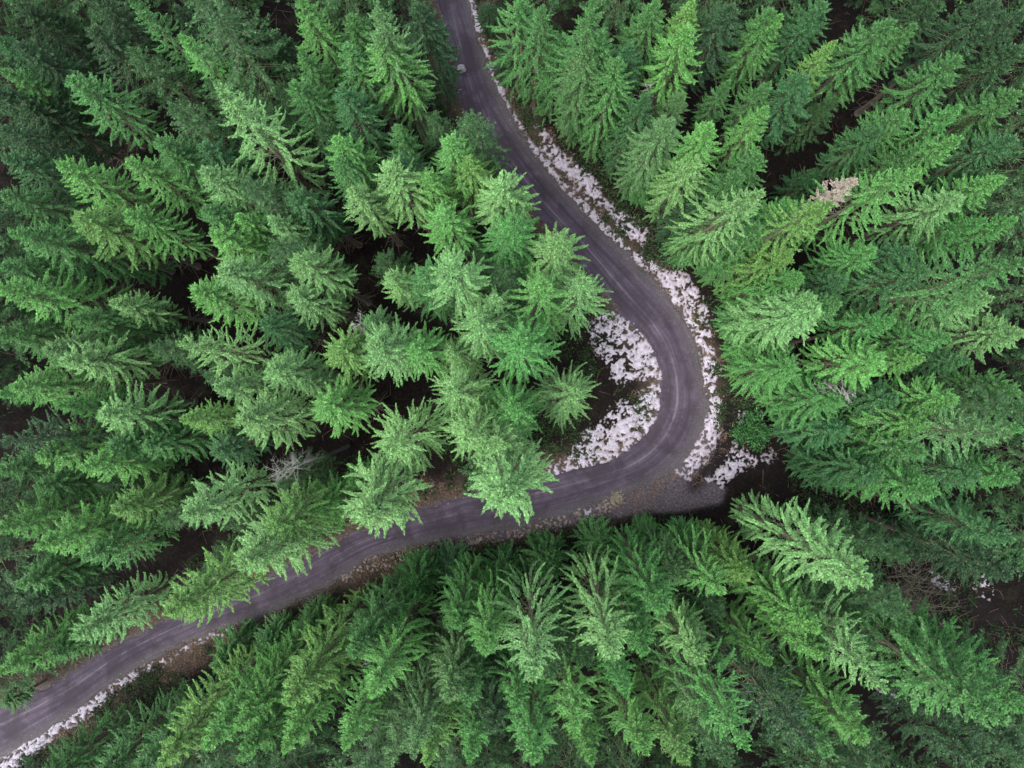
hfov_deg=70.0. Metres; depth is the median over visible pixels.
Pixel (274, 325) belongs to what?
spruce tree
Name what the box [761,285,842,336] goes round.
spruce tree
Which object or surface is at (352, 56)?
spruce tree
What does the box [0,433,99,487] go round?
spruce tree
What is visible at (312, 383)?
spruce tree
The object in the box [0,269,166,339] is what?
spruce tree
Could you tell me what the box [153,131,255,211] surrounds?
spruce tree
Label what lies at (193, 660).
dry grass
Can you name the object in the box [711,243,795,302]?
spruce tree
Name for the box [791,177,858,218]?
dead tree
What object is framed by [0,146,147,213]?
spruce tree
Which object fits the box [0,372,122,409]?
spruce tree
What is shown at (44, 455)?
spruce tree
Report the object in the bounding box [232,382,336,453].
spruce tree
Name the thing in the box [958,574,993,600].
snow
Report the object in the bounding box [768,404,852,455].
spruce tree
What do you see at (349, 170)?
spruce tree
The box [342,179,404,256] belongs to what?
spruce tree
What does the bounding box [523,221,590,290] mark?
spruce tree
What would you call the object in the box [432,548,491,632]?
spruce tree
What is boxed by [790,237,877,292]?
spruce tree
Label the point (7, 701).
spruce tree
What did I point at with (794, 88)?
spruce tree
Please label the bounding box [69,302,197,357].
spruce tree
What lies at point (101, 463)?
spruce tree
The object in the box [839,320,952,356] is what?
spruce tree
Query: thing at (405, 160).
spruce tree
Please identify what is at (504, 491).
spruce tree
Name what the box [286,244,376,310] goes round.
spruce tree
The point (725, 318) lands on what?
spruce tree
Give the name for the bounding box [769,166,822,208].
spruce tree
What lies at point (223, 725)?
spruce tree
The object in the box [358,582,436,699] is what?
spruce tree
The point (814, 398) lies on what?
spruce tree
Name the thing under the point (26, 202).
spruce tree
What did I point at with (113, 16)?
spruce tree
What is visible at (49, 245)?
spruce tree
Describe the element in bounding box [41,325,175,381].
spruce tree
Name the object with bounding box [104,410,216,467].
spruce tree
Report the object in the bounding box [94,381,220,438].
spruce tree
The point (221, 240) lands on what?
spruce tree
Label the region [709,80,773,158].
spruce tree
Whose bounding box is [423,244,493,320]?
spruce tree
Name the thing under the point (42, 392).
spruce tree
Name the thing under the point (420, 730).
spruce tree
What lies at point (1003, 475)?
spruce tree
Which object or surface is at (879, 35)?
spruce tree
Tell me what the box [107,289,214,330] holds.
spruce tree
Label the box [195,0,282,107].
spruce tree
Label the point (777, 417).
spruce tree
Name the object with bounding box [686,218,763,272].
spruce tree
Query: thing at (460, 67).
boulder
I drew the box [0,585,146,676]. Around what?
spruce tree
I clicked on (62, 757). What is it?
spruce tree
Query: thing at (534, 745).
spruce tree
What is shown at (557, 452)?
undergrowth
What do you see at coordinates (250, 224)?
spruce tree
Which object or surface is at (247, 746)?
spruce tree
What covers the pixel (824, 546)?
spruce tree
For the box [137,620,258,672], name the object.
snow
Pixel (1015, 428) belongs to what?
spruce tree
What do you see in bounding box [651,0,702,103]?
spruce tree
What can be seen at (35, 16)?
spruce tree
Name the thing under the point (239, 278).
spruce tree
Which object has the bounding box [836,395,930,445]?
spruce tree
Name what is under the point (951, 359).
spruce tree
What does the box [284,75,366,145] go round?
spruce tree
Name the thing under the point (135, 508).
spruce tree
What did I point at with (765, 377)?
spruce tree
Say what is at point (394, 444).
spruce tree
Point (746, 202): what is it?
spruce tree
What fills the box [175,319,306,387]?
spruce tree
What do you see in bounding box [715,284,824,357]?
spruce tree
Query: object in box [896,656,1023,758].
spruce tree
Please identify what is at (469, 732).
spruce tree
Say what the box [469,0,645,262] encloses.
snow
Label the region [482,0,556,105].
spruce tree
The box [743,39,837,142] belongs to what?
spruce tree
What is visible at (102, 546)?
spruce tree
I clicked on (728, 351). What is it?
spruce tree
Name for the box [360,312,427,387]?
spruce tree
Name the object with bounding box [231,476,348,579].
spruce tree
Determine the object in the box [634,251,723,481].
snow
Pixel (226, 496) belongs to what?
spruce tree
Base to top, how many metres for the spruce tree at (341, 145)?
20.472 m
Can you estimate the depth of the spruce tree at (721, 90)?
53.76 m
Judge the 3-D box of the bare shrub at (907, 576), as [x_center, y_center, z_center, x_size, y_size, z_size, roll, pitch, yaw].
[35.407,18.305,64.493,10.684,2.209,8.276,-21,90,1]
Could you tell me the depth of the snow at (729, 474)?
65.75 m
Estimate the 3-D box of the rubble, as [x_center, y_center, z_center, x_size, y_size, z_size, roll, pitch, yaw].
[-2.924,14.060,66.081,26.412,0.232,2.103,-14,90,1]
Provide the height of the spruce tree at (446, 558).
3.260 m
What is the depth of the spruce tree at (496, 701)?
48.38 m
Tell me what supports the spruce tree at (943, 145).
on the ground at (704, 500)
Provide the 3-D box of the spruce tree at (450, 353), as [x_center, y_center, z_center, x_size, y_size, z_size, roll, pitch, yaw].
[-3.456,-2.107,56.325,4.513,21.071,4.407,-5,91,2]
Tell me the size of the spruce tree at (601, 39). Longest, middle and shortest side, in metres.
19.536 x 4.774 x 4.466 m
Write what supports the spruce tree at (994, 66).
on the ground at (704, 500)
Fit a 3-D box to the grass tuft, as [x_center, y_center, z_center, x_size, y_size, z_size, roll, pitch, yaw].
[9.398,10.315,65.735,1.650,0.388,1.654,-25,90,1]
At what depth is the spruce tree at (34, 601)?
52.83 m
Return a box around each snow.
[0,669,139,767]
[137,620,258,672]
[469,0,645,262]
[534,123,650,248]
[545,383,660,474]
[583,505,604,516]
[585,308,662,387]
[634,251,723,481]
[704,407,776,490]
[874,688,898,712]
[928,567,956,592]
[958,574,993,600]
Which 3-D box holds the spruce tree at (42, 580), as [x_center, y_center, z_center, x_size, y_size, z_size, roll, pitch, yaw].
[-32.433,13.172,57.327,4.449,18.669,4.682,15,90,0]
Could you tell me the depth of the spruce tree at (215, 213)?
49.89 m
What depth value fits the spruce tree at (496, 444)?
45.12 m
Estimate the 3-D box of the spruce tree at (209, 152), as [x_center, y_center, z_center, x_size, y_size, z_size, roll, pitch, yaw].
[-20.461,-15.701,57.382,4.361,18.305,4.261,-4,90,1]
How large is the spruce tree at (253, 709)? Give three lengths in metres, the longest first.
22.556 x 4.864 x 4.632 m
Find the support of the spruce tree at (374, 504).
on the ground at (704, 500)
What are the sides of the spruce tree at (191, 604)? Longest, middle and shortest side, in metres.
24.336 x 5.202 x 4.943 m
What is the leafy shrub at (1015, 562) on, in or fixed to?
on the ground at (704, 500)
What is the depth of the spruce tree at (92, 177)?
50.99 m
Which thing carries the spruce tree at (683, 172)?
on the ground at (704, 500)
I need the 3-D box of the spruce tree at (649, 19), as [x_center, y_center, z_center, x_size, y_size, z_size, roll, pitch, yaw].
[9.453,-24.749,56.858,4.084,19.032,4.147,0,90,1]
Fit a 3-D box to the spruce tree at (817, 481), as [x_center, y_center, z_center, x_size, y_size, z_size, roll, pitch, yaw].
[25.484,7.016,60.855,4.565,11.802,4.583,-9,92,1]
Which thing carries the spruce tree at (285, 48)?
on the ground at (704, 500)
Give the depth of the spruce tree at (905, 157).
51.94 m
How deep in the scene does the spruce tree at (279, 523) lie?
48.52 m
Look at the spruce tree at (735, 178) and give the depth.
51.34 m
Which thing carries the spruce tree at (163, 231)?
on the ground at (704, 500)
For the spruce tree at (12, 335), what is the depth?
51.94 m
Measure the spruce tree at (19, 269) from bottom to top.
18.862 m
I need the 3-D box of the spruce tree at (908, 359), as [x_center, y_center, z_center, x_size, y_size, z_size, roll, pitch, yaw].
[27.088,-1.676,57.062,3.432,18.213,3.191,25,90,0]
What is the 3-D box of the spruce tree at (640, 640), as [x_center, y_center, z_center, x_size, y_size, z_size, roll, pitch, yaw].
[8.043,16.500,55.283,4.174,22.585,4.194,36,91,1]
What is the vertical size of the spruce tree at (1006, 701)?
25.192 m
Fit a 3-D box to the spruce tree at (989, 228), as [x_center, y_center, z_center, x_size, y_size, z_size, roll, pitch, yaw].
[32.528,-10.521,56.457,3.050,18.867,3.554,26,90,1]
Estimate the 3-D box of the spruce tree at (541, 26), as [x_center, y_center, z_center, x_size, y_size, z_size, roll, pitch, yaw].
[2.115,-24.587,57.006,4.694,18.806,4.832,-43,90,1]
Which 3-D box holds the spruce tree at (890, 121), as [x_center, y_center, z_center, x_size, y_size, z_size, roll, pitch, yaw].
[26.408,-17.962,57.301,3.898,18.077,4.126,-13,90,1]
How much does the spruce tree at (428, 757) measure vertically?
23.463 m
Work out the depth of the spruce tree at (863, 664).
46.09 m
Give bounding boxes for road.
[0,0,709,756]
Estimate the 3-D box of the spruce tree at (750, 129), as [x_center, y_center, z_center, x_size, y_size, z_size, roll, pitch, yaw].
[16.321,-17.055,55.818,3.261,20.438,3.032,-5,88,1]
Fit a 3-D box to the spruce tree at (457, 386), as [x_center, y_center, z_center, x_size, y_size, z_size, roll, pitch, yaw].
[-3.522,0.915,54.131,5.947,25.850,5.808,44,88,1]
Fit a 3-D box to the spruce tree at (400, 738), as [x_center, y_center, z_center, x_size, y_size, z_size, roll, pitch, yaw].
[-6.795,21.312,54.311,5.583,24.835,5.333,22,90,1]
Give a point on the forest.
(376, 740)
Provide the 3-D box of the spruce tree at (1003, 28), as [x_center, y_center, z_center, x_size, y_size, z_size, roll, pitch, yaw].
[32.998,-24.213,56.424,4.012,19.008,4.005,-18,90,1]
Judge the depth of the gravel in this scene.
65.95 m
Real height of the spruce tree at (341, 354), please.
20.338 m
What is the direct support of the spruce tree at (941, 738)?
on the ground at (704, 500)
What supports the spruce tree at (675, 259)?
on the ground at (704, 500)
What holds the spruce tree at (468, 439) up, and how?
on the ground at (704, 500)
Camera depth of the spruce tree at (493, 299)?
47.33 m
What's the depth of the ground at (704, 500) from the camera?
66.08 m
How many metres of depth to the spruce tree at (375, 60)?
51.80 m
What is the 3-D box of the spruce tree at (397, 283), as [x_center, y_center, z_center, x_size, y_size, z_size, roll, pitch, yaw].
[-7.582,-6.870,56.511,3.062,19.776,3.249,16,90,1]
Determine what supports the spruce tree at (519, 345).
on the ground at (704, 500)
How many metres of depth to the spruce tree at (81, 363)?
51.74 m
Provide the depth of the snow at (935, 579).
66.02 m
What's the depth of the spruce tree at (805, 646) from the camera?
47.79 m
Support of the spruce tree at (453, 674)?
on the ground at (704, 500)
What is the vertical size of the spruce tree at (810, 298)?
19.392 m
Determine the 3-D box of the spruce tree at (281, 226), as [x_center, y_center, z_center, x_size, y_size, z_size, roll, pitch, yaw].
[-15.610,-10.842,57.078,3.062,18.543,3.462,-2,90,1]
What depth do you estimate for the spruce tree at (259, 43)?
54.76 m
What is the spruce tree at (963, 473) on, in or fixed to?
on the ground at (704, 500)
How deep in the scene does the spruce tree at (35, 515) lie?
50.24 m
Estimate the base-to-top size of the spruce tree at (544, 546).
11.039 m
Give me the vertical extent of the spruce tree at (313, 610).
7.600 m
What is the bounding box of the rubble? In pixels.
[340,498,619,582]
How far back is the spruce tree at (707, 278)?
60.03 m
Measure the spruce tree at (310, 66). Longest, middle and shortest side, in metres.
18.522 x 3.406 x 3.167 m
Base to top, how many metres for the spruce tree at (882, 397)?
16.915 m
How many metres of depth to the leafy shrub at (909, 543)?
62.82 m
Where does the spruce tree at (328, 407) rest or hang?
on the ground at (704, 500)
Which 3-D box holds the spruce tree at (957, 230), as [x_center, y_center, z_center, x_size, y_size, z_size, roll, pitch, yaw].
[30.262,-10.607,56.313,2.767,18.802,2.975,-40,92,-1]
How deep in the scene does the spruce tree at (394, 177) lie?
50.20 m
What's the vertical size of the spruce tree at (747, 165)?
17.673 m
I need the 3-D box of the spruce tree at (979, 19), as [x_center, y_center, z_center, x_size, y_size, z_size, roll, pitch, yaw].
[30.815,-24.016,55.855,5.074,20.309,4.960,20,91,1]
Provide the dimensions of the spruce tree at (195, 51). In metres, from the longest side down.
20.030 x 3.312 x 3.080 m
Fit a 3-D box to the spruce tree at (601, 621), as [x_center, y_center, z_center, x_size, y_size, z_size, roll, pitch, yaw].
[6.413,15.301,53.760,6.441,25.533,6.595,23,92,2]
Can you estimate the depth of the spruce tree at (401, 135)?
52.49 m
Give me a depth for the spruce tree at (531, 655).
49.15 m
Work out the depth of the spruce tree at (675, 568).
54.43 m
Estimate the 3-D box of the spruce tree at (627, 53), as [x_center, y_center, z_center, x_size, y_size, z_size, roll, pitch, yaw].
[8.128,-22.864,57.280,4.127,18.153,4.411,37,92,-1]
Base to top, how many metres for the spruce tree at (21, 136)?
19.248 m
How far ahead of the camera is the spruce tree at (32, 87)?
51.43 m
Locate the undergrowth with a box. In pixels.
[5,0,1023,767]
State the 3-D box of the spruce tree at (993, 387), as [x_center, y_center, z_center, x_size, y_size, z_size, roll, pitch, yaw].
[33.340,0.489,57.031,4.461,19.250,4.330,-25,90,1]
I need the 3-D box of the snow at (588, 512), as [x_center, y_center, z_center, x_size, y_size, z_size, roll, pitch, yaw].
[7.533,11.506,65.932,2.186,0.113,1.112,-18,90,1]
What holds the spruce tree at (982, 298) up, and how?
on the ground at (704, 500)
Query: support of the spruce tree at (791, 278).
on the ground at (704, 500)
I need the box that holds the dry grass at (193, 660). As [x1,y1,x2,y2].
[3,0,734,767]
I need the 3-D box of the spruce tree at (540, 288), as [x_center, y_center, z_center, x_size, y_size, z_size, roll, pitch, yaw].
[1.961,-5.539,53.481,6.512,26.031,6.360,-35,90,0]
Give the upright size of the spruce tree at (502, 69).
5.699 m
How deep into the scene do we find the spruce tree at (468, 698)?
48.55 m
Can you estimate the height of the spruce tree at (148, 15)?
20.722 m
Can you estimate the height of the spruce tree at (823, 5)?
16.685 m
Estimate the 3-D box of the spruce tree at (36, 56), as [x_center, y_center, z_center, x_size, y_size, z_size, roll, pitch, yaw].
[-32.350,-22.280,57.260,4.797,18.970,4.689,-42,89,0]
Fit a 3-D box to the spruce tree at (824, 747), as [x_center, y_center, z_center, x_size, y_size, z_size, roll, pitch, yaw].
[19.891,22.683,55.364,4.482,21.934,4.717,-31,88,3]
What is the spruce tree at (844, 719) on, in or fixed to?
on the ground at (704, 500)
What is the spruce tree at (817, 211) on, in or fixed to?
on the ground at (704, 500)
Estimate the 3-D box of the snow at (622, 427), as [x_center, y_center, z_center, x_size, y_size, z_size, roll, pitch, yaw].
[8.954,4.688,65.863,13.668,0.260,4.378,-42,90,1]
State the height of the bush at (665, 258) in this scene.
2.549 m
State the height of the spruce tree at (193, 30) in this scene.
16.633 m
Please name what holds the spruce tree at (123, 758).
on the ground at (704, 500)
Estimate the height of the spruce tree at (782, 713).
26.962 m
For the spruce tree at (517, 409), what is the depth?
47.15 m
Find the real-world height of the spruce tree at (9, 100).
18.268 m
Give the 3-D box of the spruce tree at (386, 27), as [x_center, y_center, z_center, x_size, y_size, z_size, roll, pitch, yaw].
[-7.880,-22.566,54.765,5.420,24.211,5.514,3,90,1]
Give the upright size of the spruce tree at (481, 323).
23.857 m
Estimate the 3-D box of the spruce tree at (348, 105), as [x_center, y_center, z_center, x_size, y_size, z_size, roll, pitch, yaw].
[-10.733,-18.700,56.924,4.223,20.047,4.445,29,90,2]
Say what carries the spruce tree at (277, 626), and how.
on the ground at (704, 500)
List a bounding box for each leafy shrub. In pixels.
[860,508,932,561]
[923,507,1007,580]
[980,521,1023,580]
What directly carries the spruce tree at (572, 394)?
on the ground at (704, 500)
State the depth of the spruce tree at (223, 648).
62.57 m
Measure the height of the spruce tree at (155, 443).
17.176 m
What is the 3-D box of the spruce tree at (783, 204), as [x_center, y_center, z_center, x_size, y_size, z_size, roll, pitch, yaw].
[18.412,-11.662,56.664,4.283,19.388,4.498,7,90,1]
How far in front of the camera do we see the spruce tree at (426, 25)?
55.08 m
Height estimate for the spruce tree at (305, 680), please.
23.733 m
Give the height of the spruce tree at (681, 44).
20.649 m
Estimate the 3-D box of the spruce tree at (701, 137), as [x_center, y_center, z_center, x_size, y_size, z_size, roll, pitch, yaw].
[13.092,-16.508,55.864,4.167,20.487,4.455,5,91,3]
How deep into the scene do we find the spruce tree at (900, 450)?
51.09 m
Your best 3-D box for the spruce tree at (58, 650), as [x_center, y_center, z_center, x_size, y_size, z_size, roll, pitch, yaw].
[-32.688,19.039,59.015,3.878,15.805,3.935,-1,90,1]
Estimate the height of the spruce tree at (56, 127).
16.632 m
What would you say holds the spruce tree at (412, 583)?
on the ground at (704, 500)
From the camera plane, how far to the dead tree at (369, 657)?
51.42 m
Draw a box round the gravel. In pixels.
[8,4,724,759]
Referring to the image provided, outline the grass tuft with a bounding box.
[607,490,624,507]
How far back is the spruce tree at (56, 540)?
50.26 m
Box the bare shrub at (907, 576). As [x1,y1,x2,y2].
[874,553,965,635]
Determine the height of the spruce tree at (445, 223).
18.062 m
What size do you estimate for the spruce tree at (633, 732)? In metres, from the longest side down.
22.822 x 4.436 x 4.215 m
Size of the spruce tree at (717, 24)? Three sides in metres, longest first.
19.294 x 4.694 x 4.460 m
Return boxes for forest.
[0,0,1023,767]
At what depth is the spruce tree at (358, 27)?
50.83 m
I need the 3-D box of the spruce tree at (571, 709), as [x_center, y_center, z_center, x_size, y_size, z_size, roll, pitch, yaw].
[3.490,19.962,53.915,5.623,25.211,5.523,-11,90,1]
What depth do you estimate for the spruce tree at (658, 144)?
52.83 m
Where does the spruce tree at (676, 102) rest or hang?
on the ground at (704, 500)
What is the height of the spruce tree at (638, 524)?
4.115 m
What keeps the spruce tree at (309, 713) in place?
on the ground at (704, 500)
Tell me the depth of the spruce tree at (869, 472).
54.22 m
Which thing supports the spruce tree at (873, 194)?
on the ground at (704, 500)
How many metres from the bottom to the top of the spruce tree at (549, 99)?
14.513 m
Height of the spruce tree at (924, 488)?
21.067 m
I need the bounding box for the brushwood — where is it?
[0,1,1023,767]
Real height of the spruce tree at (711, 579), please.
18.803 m
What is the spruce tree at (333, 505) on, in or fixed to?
on the ground at (704, 500)
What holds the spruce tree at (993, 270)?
on the ground at (704, 500)
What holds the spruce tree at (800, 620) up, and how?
on the ground at (704, 500)
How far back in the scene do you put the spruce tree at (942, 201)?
51.23 m
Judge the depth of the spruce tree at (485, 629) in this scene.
49.82 m
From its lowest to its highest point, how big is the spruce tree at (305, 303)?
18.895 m
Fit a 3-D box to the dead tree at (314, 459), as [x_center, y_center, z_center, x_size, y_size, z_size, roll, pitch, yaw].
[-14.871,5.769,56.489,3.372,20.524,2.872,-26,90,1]
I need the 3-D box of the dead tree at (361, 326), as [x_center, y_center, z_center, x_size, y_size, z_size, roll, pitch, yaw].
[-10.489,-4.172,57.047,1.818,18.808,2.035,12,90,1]
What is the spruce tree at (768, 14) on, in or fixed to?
on the ground at (704, 500)
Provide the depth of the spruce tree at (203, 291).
50.74 m
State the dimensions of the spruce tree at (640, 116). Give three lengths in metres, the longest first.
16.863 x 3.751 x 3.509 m
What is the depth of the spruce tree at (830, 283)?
51.17 m
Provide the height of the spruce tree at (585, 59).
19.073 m
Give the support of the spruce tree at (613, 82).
on the ground at (704, 500)
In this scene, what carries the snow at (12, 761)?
on the ground at (704, 500)
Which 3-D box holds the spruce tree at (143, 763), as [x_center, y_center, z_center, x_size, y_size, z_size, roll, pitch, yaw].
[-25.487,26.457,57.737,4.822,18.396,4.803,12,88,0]
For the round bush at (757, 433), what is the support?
on the ground at (704, 500)
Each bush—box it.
[655,236,681,270]
[725,406,771,452]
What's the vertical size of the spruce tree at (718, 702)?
28.261 m
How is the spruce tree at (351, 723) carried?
on the ground at (704, 500)
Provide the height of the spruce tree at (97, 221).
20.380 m
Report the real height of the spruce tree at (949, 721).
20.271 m
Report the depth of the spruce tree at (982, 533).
50.87 m
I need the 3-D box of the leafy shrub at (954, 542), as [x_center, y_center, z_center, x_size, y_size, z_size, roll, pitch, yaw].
[38.095,13.573,61.939,6.362,7.546,5.852,20,90,1]
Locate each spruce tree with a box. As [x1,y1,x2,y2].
[0,35,136,129]
[0,67,147,154]
[0,83,129,163]
[0,120,150,202]
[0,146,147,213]
[0,179,151,243]
[0,251,150,299]
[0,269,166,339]
[0,308,147,368]
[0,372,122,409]
[0,392,171,471]
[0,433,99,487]
[0,472,154,541]
[0,542,137,608]
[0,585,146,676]
[0,677,47,714]
[7,213,179,289]
[8,357,169,412]
[11,35,155,144]
[15,0,148,109]
[15,545,163,614]
[16,526,154,595]
[19,95,149,174]
[32,456,168,505]
[32,481,195,557]
[34,415,142,472]
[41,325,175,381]
[42,701,144,767]
[48,589,149,664]
[54,155,198,239]
[55,381,200,426]
[57,329,199,393]
[64,71,178,152]
[68,562,206,644]
[69,199,208,279]
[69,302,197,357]
[77,433,211,487]
[80,511,212,570]
[85,22,214,122]
[92,0,203,106]
[93,678,201,767]
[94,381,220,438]
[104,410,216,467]
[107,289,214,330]
[109,466,230,529]
[122,204,223,264]
[123,154,244,218]
[127,0,250,116]
[132,673,235,767]
[141,412,240,464]
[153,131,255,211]
[155,630,280,767]
[160,531,301,627]
[166,149,253,206]
[172,3,263,97]
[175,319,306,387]
[177,398,278,438]
[178,31,272,122]
[179,452,305,530]
[188,273,281,331]
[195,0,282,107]
[195,133,285,207]
[196,199,291,261]
[197,163,302,231]
[200,620,304,750]
[205,421,286,469]
[208,222,292,273]
[208,616,261,677]
[212,363,300,407]
[213,82,332,210]
[214,248,320,314]
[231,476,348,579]
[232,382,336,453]
[232,594,340,731]
[233,209,293,258]
[236,632,341,762]
[237,18,297,104]
[253,609,299,658]
[257,304,333,352]
[261,343,338,400]
[261,475,343,546]
[266,211,344,264]
[271,32,312,80]
[279,577,386,707]
[280,619,371,754]
[282,182,369,252]
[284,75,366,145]
[285,281,358,332]
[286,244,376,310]
[295,0,365,119]
[295,592,340,636]
[296,51,366,142]
[297,362,363,399]
[305,469,360,528]
[307,373,391,437]
[319,321,390,385]
[325,132,383,202]
[328,153,388,223]
[331,83,392,165]
[335,12,392,115]
[337,41,407,136]
[337,443,433,538]
[338,640,390,751]
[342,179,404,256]
[343,564,425,659]
[344,456,387,492]
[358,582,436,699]
[360,29,434,138]
[360,305,406,338]
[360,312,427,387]
[365,0,441,141]
[368,396,449,482]
[371,155,438,245]
[380,148,434,222]
[380,265,439,320]
[380,608,455,767]
[384,122,426,166]
[395,320,458,381]
[395,545,444,598]
[396,625,464,762]
[399,1,461,111]
[402,253,464,326]
[410,167,463,219]
[418,194,483,261]
[419,640,463,767]
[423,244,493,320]
[425,585,491,703]
[426,354,500,424]
[429,128,486,217]
[429,537,472,590]
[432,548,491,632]
[435,389,509,468]
[438,329,494,379]
[446,150,496,221]
[450,294,514,366]
[451,619,493,763]
[457,557,516,657]
[457,603,498,707]
[463,433,559,525]
[469,166,540,237]
[469,404,537,464]
[472,617,518,735]
[473,0,503,37]
[477,284,533,346]
[478,207,542,274]
[478,377,545,440]
[480,540,528,598]
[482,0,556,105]
[483,555,574,683]
[488,308,564,388]
[490,43,532,90]
[492,604,531,712]
[497,259,577,346]
[497,611,562,765]
[503,3,560,109]
[518,524,574,583]
[520,603,603,738]
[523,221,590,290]
[527,359,600,433]
[529,32,577,125]
[542,0,609,135]
[543,259,612,339]
[550,45,605,149]
[556,649,604,767]
[558,540,640,662]
[561,29,615,149]
[567,514,615,566]
[573,56,636,162]
[590,645,657,756]
[591,595,636,697]
[593,563,656,658]
[597,40,644,135]
[600,91,654,182]
[604,522,678,619]
[611,115,683,201]
[613,0,669,112]
[621,151,666,207]
[626,511,660,542]
[627,648,697,766]
[631,602,711,729]
[634,21,703,123]
[637,91,689,155]
[637,521,695,587]
[642,150,710,223]
[645,592,752,752]
[650,583,713,665]
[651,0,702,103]
[651,193,713,248]
[653,120,720,208]
[656,519,728,597]
[659,211,730,271]
[662,184,766,265]
[663,515,704,558]
[669,168,745,233]
[672,1,743,118]
[682,78,731,141]
[682,600,818,751]
[685,518,753,586]
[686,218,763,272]
[691,250,749,295]
[700,545,821,634]
[700,583,773,666]
[701,12,783,116]
[701,104,770,187]
[705,5,782,119]
[707,148,767,201]
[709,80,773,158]
[710,298,754,342]
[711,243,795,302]
[714,266,804,309]
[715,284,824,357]
[716,194,834,279]
[717,285,817,329]
[719,328,777,369]
[720,196,797,255]
[720,342,801,404]
[722,579,822,660]
[728,488,873,594]
[734,6,819,120]
[736,68,812,155]
[740,613,871,746]
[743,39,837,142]
[745,561,831,662]
[749,632,834,759]
[750,553,890,694]
[751,363,847,435]
[756,264,849,298]
[757,0,831,85]
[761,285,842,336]
[768,387,808,430]
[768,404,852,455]
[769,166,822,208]
[777,166,921,253]
[779,17,897,135]
[783,438,884,494]
[783,443,852,493]
[784,305,896,350]
[789,328,886,391]
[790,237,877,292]
[797,417,928,469]
[800,122,885,192]
[805,442,941,511]
[805,578,1011,728]
[806,369,900,426]
[810,145,921,209]
[810,238,913,285]
[814,22,917,122]
[817,236,1023,340]
[818,340,925,381]
[819,105,910,186]
[827,134,963,211]
[827,382,1013,468]
[831,0,943,97]
[832,51,965,155]
[833,644,985,767]
[835,102,962,186]
[835,625,959,728]
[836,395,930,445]
[836,624,922,686]
[837,256,930,315]
[838,185,965,258]
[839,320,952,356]
[843,585,1023,715]
[844,370,960,427]
[850,0,1004,116]
[851,277,994,332]
[853,215,988,262]
[853,511,1013,587]
[855,485,1015,548]
[864,173,1007,242]
[874,8,1023,106]
[875,212,1018,266]
[880,129,1018,205]
[880,309,1023,364]
[884,442,1020,498]
[890,438,983,496]
[893,360,1022,415]
[896,343,970,380]
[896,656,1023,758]
[899,40,1023,135]
[909,86,1021,163]
[916,407,1023,444]
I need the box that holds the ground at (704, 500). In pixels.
[0,0,1023,767]
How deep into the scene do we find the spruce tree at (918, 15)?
51.42 m
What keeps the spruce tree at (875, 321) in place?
on the ground at (704, 500)
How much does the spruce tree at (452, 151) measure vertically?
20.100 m
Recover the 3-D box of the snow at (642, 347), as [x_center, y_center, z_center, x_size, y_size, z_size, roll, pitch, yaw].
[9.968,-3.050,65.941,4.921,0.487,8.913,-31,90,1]
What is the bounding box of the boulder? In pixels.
[457,64,465,73]
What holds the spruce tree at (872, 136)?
on the ground at (704, 500)
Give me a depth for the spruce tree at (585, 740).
48.64 m
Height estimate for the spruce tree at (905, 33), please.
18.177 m
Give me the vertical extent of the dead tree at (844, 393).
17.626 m
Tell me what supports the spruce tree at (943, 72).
on the ground at (704, 500)
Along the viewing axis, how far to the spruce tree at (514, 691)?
48.35 m
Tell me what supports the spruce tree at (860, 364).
on the ground at (704, 500)
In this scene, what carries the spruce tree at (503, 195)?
on the ground at (704, 500)
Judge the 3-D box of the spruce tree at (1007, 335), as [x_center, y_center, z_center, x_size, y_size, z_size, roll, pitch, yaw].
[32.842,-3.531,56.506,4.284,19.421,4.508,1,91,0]
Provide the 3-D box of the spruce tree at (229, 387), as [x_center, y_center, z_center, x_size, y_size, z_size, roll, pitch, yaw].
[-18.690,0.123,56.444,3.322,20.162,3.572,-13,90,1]
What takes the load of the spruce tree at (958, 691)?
on the ground at (704, 500)
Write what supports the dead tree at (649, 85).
on the ground at (704, 500)
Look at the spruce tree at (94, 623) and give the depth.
51.78 m
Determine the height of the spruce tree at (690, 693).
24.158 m
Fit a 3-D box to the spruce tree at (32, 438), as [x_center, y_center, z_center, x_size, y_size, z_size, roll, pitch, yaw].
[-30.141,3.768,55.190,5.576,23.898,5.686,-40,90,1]
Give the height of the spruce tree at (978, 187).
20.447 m
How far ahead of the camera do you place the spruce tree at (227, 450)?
53.08 m
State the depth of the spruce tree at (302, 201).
52.49 m
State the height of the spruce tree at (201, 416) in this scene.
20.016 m
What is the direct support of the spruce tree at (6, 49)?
on the ground at (704, 500)
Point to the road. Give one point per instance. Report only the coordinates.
(666, 442)
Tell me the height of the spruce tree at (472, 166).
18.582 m
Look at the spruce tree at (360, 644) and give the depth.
52.50 m
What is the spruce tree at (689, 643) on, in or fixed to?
on the ground at (704, 500)
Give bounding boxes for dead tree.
[265,444,349,486]
[349,310,369,337]
[360,613,392,666]
[629,81,656,136]
[772,378,855,402]
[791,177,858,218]
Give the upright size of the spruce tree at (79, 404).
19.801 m
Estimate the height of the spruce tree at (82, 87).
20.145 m
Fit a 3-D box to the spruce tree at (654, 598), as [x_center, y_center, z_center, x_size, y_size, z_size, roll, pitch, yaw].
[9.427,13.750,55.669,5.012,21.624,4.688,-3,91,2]
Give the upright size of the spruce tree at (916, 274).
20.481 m
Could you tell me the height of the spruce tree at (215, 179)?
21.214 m
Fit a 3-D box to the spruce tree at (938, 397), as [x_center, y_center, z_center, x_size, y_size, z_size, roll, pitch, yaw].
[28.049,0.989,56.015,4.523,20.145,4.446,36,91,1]
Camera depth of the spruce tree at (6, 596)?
50.40 m
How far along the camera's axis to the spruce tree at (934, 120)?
50.63 m
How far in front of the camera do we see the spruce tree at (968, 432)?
46.41 m
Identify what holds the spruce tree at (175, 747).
on the ground at (704, 500)

